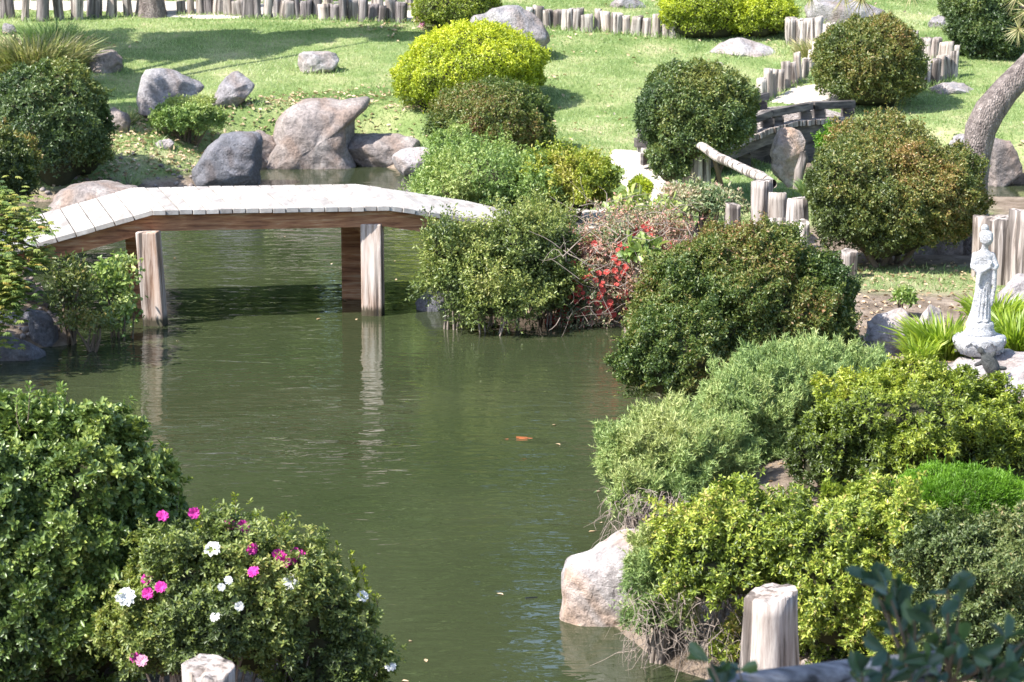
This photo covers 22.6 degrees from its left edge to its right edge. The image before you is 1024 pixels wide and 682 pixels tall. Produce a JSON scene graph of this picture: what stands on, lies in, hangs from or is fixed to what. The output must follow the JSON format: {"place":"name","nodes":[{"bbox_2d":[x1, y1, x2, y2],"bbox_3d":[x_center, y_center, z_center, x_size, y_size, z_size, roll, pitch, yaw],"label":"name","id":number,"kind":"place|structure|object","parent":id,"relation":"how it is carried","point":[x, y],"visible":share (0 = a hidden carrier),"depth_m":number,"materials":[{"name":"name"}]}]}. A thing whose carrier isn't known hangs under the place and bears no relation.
{"place":"outdoors","nodes":[
{"label":"outdoors","id":0,"kind":"place"},
{"bbox_2d":[14,0,414,20],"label":"path","id":1,"kind":"structure","parent":0,"point":[171,7],"depth_m":40.80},
{"bbox_2d":[0,165,1023,681],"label":"water","id":2,"kind":"structure","parent":0,"point":[416,475],"depth_m":18.54,"materials":[{"name":"liquid"}]},
{"bbox_2d":[54,305,124,351],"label":"bush","id":3,"kind":"object","parent":2,"relation":"in","point":[95,322],"visible":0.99,"depth_m":20.90,"materials":[{"name":"green plant"}]},
{"bbox_2d":[0,0,1023,681],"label":"ground","id":4,"kind":"structure","parent":0,"point":[914,312],"depth_m":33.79,"materials":[{"name":"plant"}]},
{"bbox_2d":[0,0,14,18],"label":"log post","id":5,"kind":"object","parent":4,"relation":"on","point":[7,7],"visible":0.61,"depth_m":39.62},
{"bbox_2d":[0,117,42,219],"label":"shrub","id":6,"kind":"object","parent":4,"relation":"on","point":[20,155],"visible":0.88,"depth_m":24.46,"materials":[{"name":"green plant"}]},
{"bbox_2d":[0,335,45,360],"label":"boulder","id":7,"kind":"object","parent":4,"relation":"on","point":[30,351],"visible":0.56,"depth_m":20.60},
{"bbox_2d":[0,175,61,356],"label":"maple","id":8,"kind":"object","parent":4,"relation":"on","point":[13,289],"visible":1,"depth_m":20.00,"materials":[{"name":"green plant"}]},
{"bbox_2d":[36,0,48,21],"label":"log post","id":9,"kind":"object","parent":4,"relation":"on","point":[42,8],"visible":0.74,"depth_m":39.22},
{"bbox_2d":[27,308,58,346],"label":"boulder","id":10,"kind":"object","parent":4,"relation":"on","point":[43,330],"visible":0.68,"depth_m":21.14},
{"bbox_2d":[10,16,95,46],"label":"grass tussock","id":11,"kind":"object","parent":4,"relation":"on","point":[51,31],"depth_m":36.46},
{"bbox_2d":[0,25,117,73],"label":"grass tussock","id":12,"kind":"object","parent":4,"relation":"on","point":[18,50],"depth_m":34.98,"materials":[{"name":"plant"}]},
{"bbox_2d":[0,56,120,185],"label":"shrub","id":13,"kind":"object","parent":4,"relation":"on","point":[58,110],"visible":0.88,"depth_m":29.45,"materials":[{"name":"green plant"}]},
{"bbox_2d":[39,249,101,344],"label":"bush","id":14,"kind":"object","parent":4,"relation":"on","point":[65,298],"visible":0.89,"depth_m":21.15,"materials":[{"name":"green plant"}]},
{"bbox_2d":[71,0,83,19],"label":"log post","id":15,"kind":"object","parent":4,"relation":"on","point":[77,9],"visible":0.73,"depth_m":39.45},
{"bbox_2d":[47,180,136,211],"bbox_3d":[-4.678,-1.532,28.758,1.122,0.547,1.352,0,11,0],"label":"boulder","id":16,"kind":"object","parent":4,"relation":"on","point":[72,194],"visible":0.32,"depth_m":28.32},
{"bbox_2d":[87,0,101,17],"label":"log post","id":17,"kind":"object","parent":4,"relation":"on","point":[94,7],"visible":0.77,"depth_m":39.71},
{"bbox_2d":[0,381,193,681],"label":"shrub","id":18,"kind":"object","parent":4,"relation":"on","point":[85,485],"visible":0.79,"depth_m":11.47,"materials":[{"name":"green plant"}]},
{"bbox_2d":[89,49,122,73],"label":"boulder","id":19,"kind":"object","parent":4,"relation":"on","point":[108,62],"visible":0.94,"depth_m":35.24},
{"bbox_2d":[85,248,147,340],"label":"bush","id":20,"kind":"object","parent":4,"relation":"on","point":[110,282],"visible":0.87,"depth_m":21.41,"materials":[{"name":"green plant"}]},
{"bbox_2d":[107,107,130,133],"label":"boulder","id":21,"kind":"object","parent":4,"relation":"on","point":[122,119],"visible":0.68,"depth_m":31.87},
{"bbox_2d":[135,0,167,17],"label":"tree","id":22,"kind":"object","parent":4,"relation":"on","point":[151,8],"visible":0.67,"depth_m":40.06,"materials":[{"name":"grey plant"}]},
{"bbox_2d":[136,68,203,117],"bbox_3d":[-4.359,-3.148,32.648,0.862,0.681,0.440,0,11,0],"label":"boulder","id":23,"kind":"object","parent":4,"relation":"on","point":[156,85],"visible":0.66,"depth_m":32.46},
{"bbox_2d":[146,91,229,146],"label":"shrub","id":24,"kind":"object","parent":4,"relation":"on","point":[197,111],"visible":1,"depth_m":31.70,"materials":[{"name":"green plant"}]},
{"bbox_2d":[181,653,234,681],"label":"stump","id":25,"kind":"object","parent":4,"relation":"on","point":[200,667],"visible":1,"depth_m":10.57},
{"bbox_2d":[191,131,262,186],"bbox_3d":[-3.416,-2.118,30.763,0.855,0.800,0.662,0,11,0],"label":"boulder","id":26,"kind":"object","parent":4,"relation":"on","point":[234,158],"visible":0.84,"depth_m":30.50,"materials":[{"name":"stone"}]},
{"bbox_2d":[214,71,254,108],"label":"boulder","id":27,"kind":"object","parent":4,"relation":"on","point":[235,88],"visible":0.88,"depth_m":33.13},
{"bbox_2d":[85,492,406,681],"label":"azalea","id":28,"kind":"object","parent":4,"relation":"on","point":[228,582],"visible":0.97,"depth_m":11.15,"materials":[{"name":"green plant"}]},
{"bbox_2d":[0,184,509,326],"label":"footbridge","id":29,"kind":"object","parent":4,"relation":"on","point":[138,220],"visible":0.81,"depth_m":22.39,"materials":[{"name":"wood"}]},
{"bbox_2d":[256,130,275,162],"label":"boulder","id":30,"kind":"object","parent":4,"relation":"on","point":[269,145],"visible":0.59,"depth_m":32.42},
{"bbox_2d":[279,0,293,19],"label":"log post","id":31,"kind":"object","parent":4,"relation":"on","point":[287,7],"visible":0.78,"depth_m":39.40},
{"bbox_2d":[266,96,369,169],"bbox_3d":[-2.526,-2.530,32.540,1.442,1.138,0.835,0,11,0],"label":"boulder","id":32,"kind":"object","parent":4,"relation":"on","point":[313,133],"visible":0.84,"depth_m":32.20,"materials":[{"name":"stone"}]},
{"bbox_2d":[298,51,338,72],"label":"boulder","id":33,"kind":"object","parent":4,"relation":"on","point":[326,61],"visible":0.95,"depth_m":35.28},
{"bbox_2d":[347,133,419,166],"bbox_3d":[-1.637,-2.374,32.573,0.946,0.513,0.516,0,11,0],"label":"boulder","id":34,"kind":"object","parent":4,"relation":"on","point":[374,149],"visible":0.77,"depth_m":32.40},
{"bbox_2d":[395,1,406,22],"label":"log post","id":35,"kind":"object","parent":4,"relation":"on","point":[401,10],"visible":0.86,"depth_m":38.83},
{"bbox_2d":[1,156,809,674],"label":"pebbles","id":36,"kind":"object","parent":4,"relation":"on","point":[23,336],"visible":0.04,"depth_m":22.66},
{"bbox_2d":[392,147,429,175],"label":"boulder","id":37,"kind":"object","parent":4,"relation":"on","point":[404,160],"visible":0.48,"depth_m":31.61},
{"bbox_2d":[415,287,445,311],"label":"boulder","id":38,"kind":"object","parent":4,"relation":"on","point":[420,303],"visible":0.3,"depth_m":22.74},
{"bbox_2d":[425,118,480,151],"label":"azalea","id":39,"kind":"object","parent":4,"relation":"on","point":[454,130],"visible":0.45,"depth_m":26.48,"materials":[{"name":"green plant"}]},
{"bbox_2d":[406,0,501,26],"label":"shrub","id":40,"kind":"object","parent":4,"relation":"on","point":[442,12],"visible":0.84,"depth_m":37.62,"materials":[{"name":"green plant"}]},
{"bbox_2d":[385,17,552,113],"bbox_3d":[-0.560,-3.608,33.368,2.192,1.279,1.971,0,11,0],"label":"shrub","id":41,"kind":"object","parent":4,"relation":"on","point":[448,56],"visible":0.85,"depth_m":32.86,"materials":[{"name":"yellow plant"}]},
{"bbox_2d":[396,124,582,222],"bbox_3d":[-0.242,-1.427,24.940,1.835,1.386,1.750,0,11,0],"label":"shrub","id":42,"kind":"object","parent":4,"relation":"on","point":[467,172],"visible":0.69,"depth_m":24.45,"materials":[{"name":"green plant"}]},
{"bbox_2d":[421,73,558,152],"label":"shrub","id":43,"kind":"object","parent":4,"relation":"on","point":[520,112],"visible":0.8,"depth_m":29.67,"materials":[{"name":"green plant"}]},
{"bbox_2d":[0,0,987,197],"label":"long grass","id":44,"kind":"structure","parent":4,"relation":"on","point":[948,79],"depth_m":37.22,"materials":[{"name":"plant"}]},
{"bbox_2d":[405,183,599,335],"bbox_3d":[-0.091,-0.375,22.113,1.677,1.971,1.671,0,11,0],"label":"shrub","id":45,"kind":"object","parent":4,"relation":"on","point":[469,276],"visible":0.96,"depth_m":21.66,"materials":[{"name":"green plant"}]},
{"bbox_2d":[470,5,549,48],"bbox_3d":[-0.050,-4.233,36.091,1.179,1.035,0.934,0,11,0],"label":"boulder","id":46,"kind":"object","parent":4,"relation":"on","point":[517,16],"visible":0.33,"depth_m":35.69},
{"bbox_2d":[1,0,1023,188],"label":"fallen leaves","id":47,"kind":"object","parent":4,"relation":"on","point":[229,106],"depth_m":31.49,"materials":[{"name":"plant"}]},
{"bbox_2d":[505,135,626,223],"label":"shrub","id":48,"kind":"object","parent":4,"relation":"on","point":[589,169],"visible":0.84,"depth_m":24.34,"materials":[{"name":"green plant"}]},
{"bbox_2d":[561,8,572,29],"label":"log post","id":49,"kind":"object","parent":4,"relation":"on","point":[566,17],"visible":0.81,"depth_m":38.23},
{"bbox_2d":[559,529,672,626],"bbox_3d":[0.581,1.415,13.937,0.648,0.776,0.505,0,11,0],"label":"boulder","id":50,"kind":"object","parent":4,"relation":"on","point":[590,581],"visible":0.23,"depth_m":13.73,"materials":[{"name":"stone"}]},
{"bbox_2d":[530,175,705,335],"bbox_3d":[0.866,-0.693,22.181,1.787,1.620,1.935,0,11,0],"label":"flowering shrub","id":51,"kind":"object","parent":4,"relation":"on","point":[610,287],"visible":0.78,"depth_m":22.01,"materials":[{"name":"red plant"}]},
{"bbox_2d":[603,183,651,214],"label":"broadleaf weed","id":52,"kind":"object","parent":4,"relation":"on","point":[631,193],"visible":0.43,"depth_m":22.98,"materials":[{"name":"green plant"}]},
{"bbox_2d":[583,479,689,547],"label":"twigs","id":53,"kind":"object","parent":4,"relation":"on","point":[631,512],"visible":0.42,"depth_m":14.74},
{"bbox_2d":[626,173,653,200],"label":"shrub","id":54,"kind":"object","parent":4,"relation":"on","point":[647,184],"visible":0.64,"depth_m":23.70,"materials":[{"name":"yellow plant"}]},
{"bbox_2d":[616,229,668,294],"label":"broadleaf weed","id":55,"kind":"object","parent":4,"relation":"on","point":[636,245],"visible":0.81,"depth_m":21.60,"materials":[{"name":"green plant"}]},
{"bbox_2d":[609,512,710,663],"bbox_3d":[0.794,1.287,13.141,0.539,0.859,0.564,11,16,43],"label":"juniper","id":56,"kind":"object","parent":4,"relation":"on","point":[639,570],"visible":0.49,"depth_m":13.04,"materials":[{"name":"green plant"}]},
{"bbox_2d":[635,191,687,220],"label":"broadleaf weed","id":57,"kind":"object","parent":4,"relation":"on","point":[664,199],"visible":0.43,"depth_m":22.76,"materials":[{"name":"green plant"}]},
{"bbox_2d":[591,587,745,680],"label":"twigs","id":58,"kind":"object","parent":4,"relation":"on","point":[681,630],"visible":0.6,"depth_m":12.86,"materials":[{"name":"wood"}]},
{"bbox_2d":[588,388,764,528],"bbox_3d":[0.976,0.740,15.312,1.064,0.866,1.128,0,11,0],"label":"juniper","id":59,"kind":"object","parent":4,"relation":"on","point":[673,443],"visible":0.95,"depth_m":15.06,"materials":[{"name":"green plant"}]},
{"bbox_2d":[631,56,761,188],"bbox_3d":[1.870,-2.139,26.000,1.333,1.518,1.407,0,11,0],"label":"shrub","id":60,"kind":"object","parent":4,"relation":"on","point":[680,106],"visible":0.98,"depth_m":25.54,"materials":[{"name":"green plant"}]},
{"bbox_2d":[682,155,710,184],"bbox_3d":[1.868,-1.744,25.899,0.287,0.610,0.303,-7,13,-30],"label":"log post","id":61,"kind":"object","parent":4,"relation":"on","point":[701,169],"visible":0.3,"depth_m":25.80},
{"bbox_2d":[655,0,749,37],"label":"shrub","id":62,"kind":"object","parent":4,"relation":"on","point":[704,18],"visible":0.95,"depth_m":37.25,"materials":[{"name":"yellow plant"}]},
{"bbox_2d":[655,173,750,235],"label":"groundcover","id":63,"kind":"object","parent":4,"relation":"on","point":[713,198],"visible":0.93,"depth_m":23.65,"materials":[{"name":"green plant"}]},
{"bbox_2d":[723,202,740,228],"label":"log post","id":64,"kind":"object","parent":4,"relation":"on","point":[733,210],"visible":0.56,"depth_m":23.45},
{"bbox_2d":[601,210,869,404],"bbox_3d":[1.614,-0.190,18.405,1.963,1.458,1.533,0,11,0],"label":"shrub","id":65,"kind":"object","parent":4,"relation":"on","point":[714,289],"visible":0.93,"depth_m":18.21,"materials":[{"name":"green plant"}]},
{"bbox_2d":[710,37,774,56],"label":"boulder","id":66,"kind":"object","parent":4,"relation":"on","point":[744,46],"visible":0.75,"depth_m":36.57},
{"bbox_2d":[634,92,855,166],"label":"arched bridge","id":67,"kind":"structure","parent":4,"relation":"on","point":[807,119],"depth_m":28.73,"materials":[{"name":"wood"}]},
{"bbox_2d":[751,178,772,224],"bbox_3d":[2.264,-1.188,23.214,0.206,0.577,0.208,-9,14,-38],"label":"log post","id":68,"kind":"object","parent":4,"relation":"on","point":[761,189],"visible":0.62,"depth_m":23.11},
{"bbox_2d":[731,0,802,37],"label":"shrub","id":69,"kind":"object","parent":4,"relation":"on","point":[766,18],"visible":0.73,"depth_m":37.24,"materials":[{"name":"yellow plant"}]},
{"bbox_2d":[739,583,799,672],"bbox_3d":[1.214,1.518,12.056,0.280,0.736,0.237,-10,15,-41],"label":"stump","id":70,"kind":"object","parent":4,"relation":"on","point":[769,639],"visible":0.92,"depth_m":11.94,"materials":[{"name":"wood"}]},
{"bbox_2d":[767,192,786,218],"bbox_3d":[2.382,-1.094,23.007,0.173,0.503,0.139,3,12,17],"label":"log post","id":71,"kind":"object","parent":4,"relation":"on","point":[777,203],"visible":0.58,"depth_m":22.93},
{"bbox_2d":[770,127,805,187],"bbox_3d":[2.807,-1.873,26.075,0.358,0.613,0.229,0,11,0],"label":"boulder","id":72,"kind":"object","parent":4,"relation":"on","point":[788,146],"visible":0.92,"depth_m":25.99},
{"bbox_2d":[785,17,797,44],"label":"log post","id":73,"kind":"object","parent":4,"relation":"on","point":[790,26],"visible":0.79,"depth_m":37.04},
{"bbox_2d":[689,327,894,465],"bbox_3d":[1.775,0.337,16.196,1.492,0.795,1.529,0,11,0],"label":"juniper","id":74,"kind":"object","parent":4,"relation":"on","point":[769,386],"visible":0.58,"depth_m":15.85,"materials":[{"name":"green plant"}]},
{"bbox_2d":[641,465,948,663],"bbox_3d":[1.455,1.167,12.817,1.745,1.223,0.980,5,12,25],"label":"azalea","id":75,"kind":"object","parent":4,"relation":"on","point":[724,547],"visible":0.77,"depth_m":12.61,"materials":[{"name":"green plant"}]},
{"bbox_2d":[786,196,808,224],"bbox_3d":[2.514,-0.979,22.643,0.192,0.601,0.202,-3,12,-16],"label":"log post","id":76,"kind":"object","parent":4,"relation":"on","point":[797,208],"visible":0.48,"depth_m":22.53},
{"bbox_2d":[793,151,807,188],"bbox_3d":[2.824,-1.670,25.059,0.145,0.379,0.096,0,11,0],"label":"log post","id":77,"kind":"object","parent":4,"relation":"on","point":[800,167],"visible":0.82,"depth_m":25.02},
{"bbox_2d":[796,18,807,44],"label":"log post","id":78,"kind":"object","parent":4,"relation":"on","point":[801,28],"visible":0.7,"depth_m":36.98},
{"bbox_2d":[617,260,1001,671],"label":"bank litter","id":79,"kind":"object","parent":4,"relation":"on","point":[883,301],"visible":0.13,"depth_m":20.90,"materials":[{"name":"brown plant"}]},
{"bbox_2d":[806,16,823,45],"bbox_3d":[4.384,-4.383,36.938,0.277,0.614,0.224,-2,7,0],"label":"log post","id":80,"kind":"object","parent":4,"relation":"on","point":[814,27],"visible":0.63,"depth_m":36.84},
{"bbox_2d":[704,650,941,681],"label":"railing","id":81,"kind":"object","parent":4,"relation":"on","point":[835,671],"visible":0.41,"depth_m":6.67,"materials":[{"name":"wood"}]},
{"bbox_2d":[812,117,851,146],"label":"shrub","id":82,"kind":"object","parent":4,"relation":"on","point":[818,139],"visible":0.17,"depth_m":26.08,"materials":[{"name":"green plant"}]},
{"bbox_2d":[804,0,888,23],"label":"boulder","id":83,"kind":"object","parent":4,"relation":"on","point":[825,8],"visible":0.46,"depth_m":38.69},
{"bbox_2d":[841,248,857,276],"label":"log post","id":84,"kind":"object","parent":4,"relation":"on","point":[849,256],"visible":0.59,"depth_m":21.50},
{"bbox_2d":[685,560,1023,681],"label":"foreground shrub","id":85,"kind":"object","parent":4,"relation":"on","point":[952,648],"visible":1,"depth_m":5.32,"materials":[{"name":"green plant"}]},
{"bbox_2d":[808,10,932,107],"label":"shrub","id":86,"kind":"object","parent":4,"relation":"on","point":[878,60],"visible":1,"depth_m":32.88,"materials":[{"name":"green plant"}]},
{"bbox_2d":[811,103,942,166],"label":"shrub","id":87,"kind":"object","parent":4,"relation":"on","point":[896,122],"visible":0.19,"depth_m":25.11,"materials":[{"name":"green plant"}]},
{"bbox_2d":[865,308,909,353],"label":"boulder","id":88,"kind":"object","parent":4,"relation":"on","point":[874,327],"visible":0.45,"depth_m":18.71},
{"bbox_2d":[802,125,997,269],"bbox_3d":[3.357,-1.205,22.068,1.720,1.273,1.474,0,11,0],"label":"shrub","id":89,"kind":"object","parent":4,"relation":"on","point":[873,197],"visible":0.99,"depth_m":21.64,"materials":[{"name":"green plant"}]},
{"bbox_2d":[782,344,1023,501],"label":"azalea","id":90,"kind":"object","parent":4,"relation":"on","point":[882,419],"visible":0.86,"depth_m":14.59,"materials":[{"name":"green plant"}]},
{"bbox_2d":[888,284,918,307],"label":"groundcover","id":91,"kind":"object","parent":4,"relation":"on","point":[904,295],"visible":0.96,"depth_m":19.89,"materials":[{"name":"green plant"}]},
{"bbox_2d":[799,0,1023,255],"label":"tree","id":92,"kind":"object","parent":4,"relation":"on","point":[997,100],"visible":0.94,"depth_m":22.57,"materials":[{"name":"brown plant"}]},
{"bbox_2d":[891,333,946,360],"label":"iris clump","id":93,"kind":"object","parent":4,"relation":"on","point":[928,351],"visible":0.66,"depth_m":17.62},
{"bbox_2d":[917,304,944,324],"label":"boulder","id":94,"kind":"object","parent":4,"relation":"on","point":[927,311],"visible":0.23,"depth_m":18.59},
{"bbox_2d":[931,58,941,83],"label":"log post","id":95,"kind":"object","parent":4,"relation":"on","point":[936,69],"visible":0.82,"depth_m":34.53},
{"bbox_2d":[913,237,963,254],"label":"boulder","id":96,"kind":"object","parent":4,"relation":"on","point":[952,250],"visible":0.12,"depth_m":22.74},
{"bbox_2d":[879,307,1008,361],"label":"iris clump","id":97,"kind":"object","parent":4,"relation":"on","point":[914,329],"visible":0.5,"depth_m":17.85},
{"bbox_2d":[928,82,972,94],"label":"boulder","id":98,"kind":"object","parent":4,"relation":"on","point":[948,88],"visible":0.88,"depth_m":34.17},
{"bbox_2d":[881,493,1023,681],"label":"groundcover","id":99,"kind":"object","parent":4,"relation":"on","point":[987,552],"visible":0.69,"depth_m":11.88,"materials":[{"name":"green plant"}]},
{"bbox_2d":[887,448,1023,523],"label":"moss mound","id":100,"kind":"object","parent":4,"relation":"on","point":[979,486],"visible":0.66,"depth_m":13.10,"materials":[{"name":"green plant"}]},
{"bbox_2d":[971,214,985,276],"bbox_3d":[3.962,-0.718,21.658,0.161,0.704,0.162,-2,12,-11],"label":"log post","id":101,"kind":"object","parent":4,"relation":"on","point":[976,231],"visible":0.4,"depth_m":21.57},
{"bbox_2d":[936,0,1023,60],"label":"shrub","id":102,"kind":"object","parent":4,"relation":"on","point":[976,27],"visible":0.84,"depth_m":35.88,"materials":[{"name":"green plant"}]},
{"bbox_2d":[939,349,1023,396],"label":"boulder","id":103,"kind":"object","parent":4,"relation":"on","point":[1012,361],"visible":0.09,"depth_m":17.52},
{"bbox_2d":[952,224,1006,357],"bbox_3d":[3.230,-0.353,17.623,0.377,0.912,0.377,0,11,0],"label":"statue","id":104,"kind":"object","parent":103,"relation":"on","point":[978,332],"visible":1,"depth_m":17.58,"materials":[{"name":"stone"}]},
{"bbox_2d":[974,347,1006,376],"bbox_3d":[3.236,0.160,17.269,0.210,0.248,0.121,-4,12,-19],"label":"turtle statue","id":105,"kind":"object","parent":103,"relation":"on","point":[988,362],"visible":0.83,"depth_m":17.23,"materials":[{"name":"stone"}]},
{"bbox_2d":[952,288,1023,320],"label":"iris clump","id":106,"kind":"object","parent":4,"relation":"on","point":[1012,303],"visible":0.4,"depth_m":19.30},
{"bbox_2d":[964,303,1023,351],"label":"iris clump","id":107,"kind":"object","parent":4,"relation":"on","point":[1013,332],"visible":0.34,"depth_m":18.14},
{"bbox_2d":[983,214,1008,285],"bbox_3d":[4.072,-0.698,21.394,0.286,0.706,0.230,10,15,42],"label":"log post","id":108,"kind":"object","parent":4,"relation":"on","point":[997,224],"visible":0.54,"depth_m":21.27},
{"bbox_2d":[988,138,1022,186],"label":"boulder","id":109,"kind":"object","parent":4,"relation":"on","point":[1005,169],"visible":0.85,"depth_m":30.61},
{"bbox_2d":[997,273,1023,302],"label":"boulder","id":110,"kind":"object","parent":4,"relation":"on","point":[1015,283],"visible":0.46,"depth_m":20.45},
{"bbox_2d":[1005,208,1023,285],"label":"log post","id":111,"kind":"object","parent":4,"relation":"on","point":[1014,262],"visible":0.83,"depth_m":21.10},
{"bbox_2d":[568,149,678,228],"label":"path","id":112,"kind":"structure","parent":0,"point":[630,159],"depth_m":28.06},
{"bbox_2d":[783,36,813,57],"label":"grass tussock","id":113,"kind":"object","parent":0,"point":[803,48],"depth_m":36.25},
{"bbox_2d":[770,57,930,103],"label":"path","id":114,"kind":"structure","parent":0,"point":[806,93],"depth_m":33.75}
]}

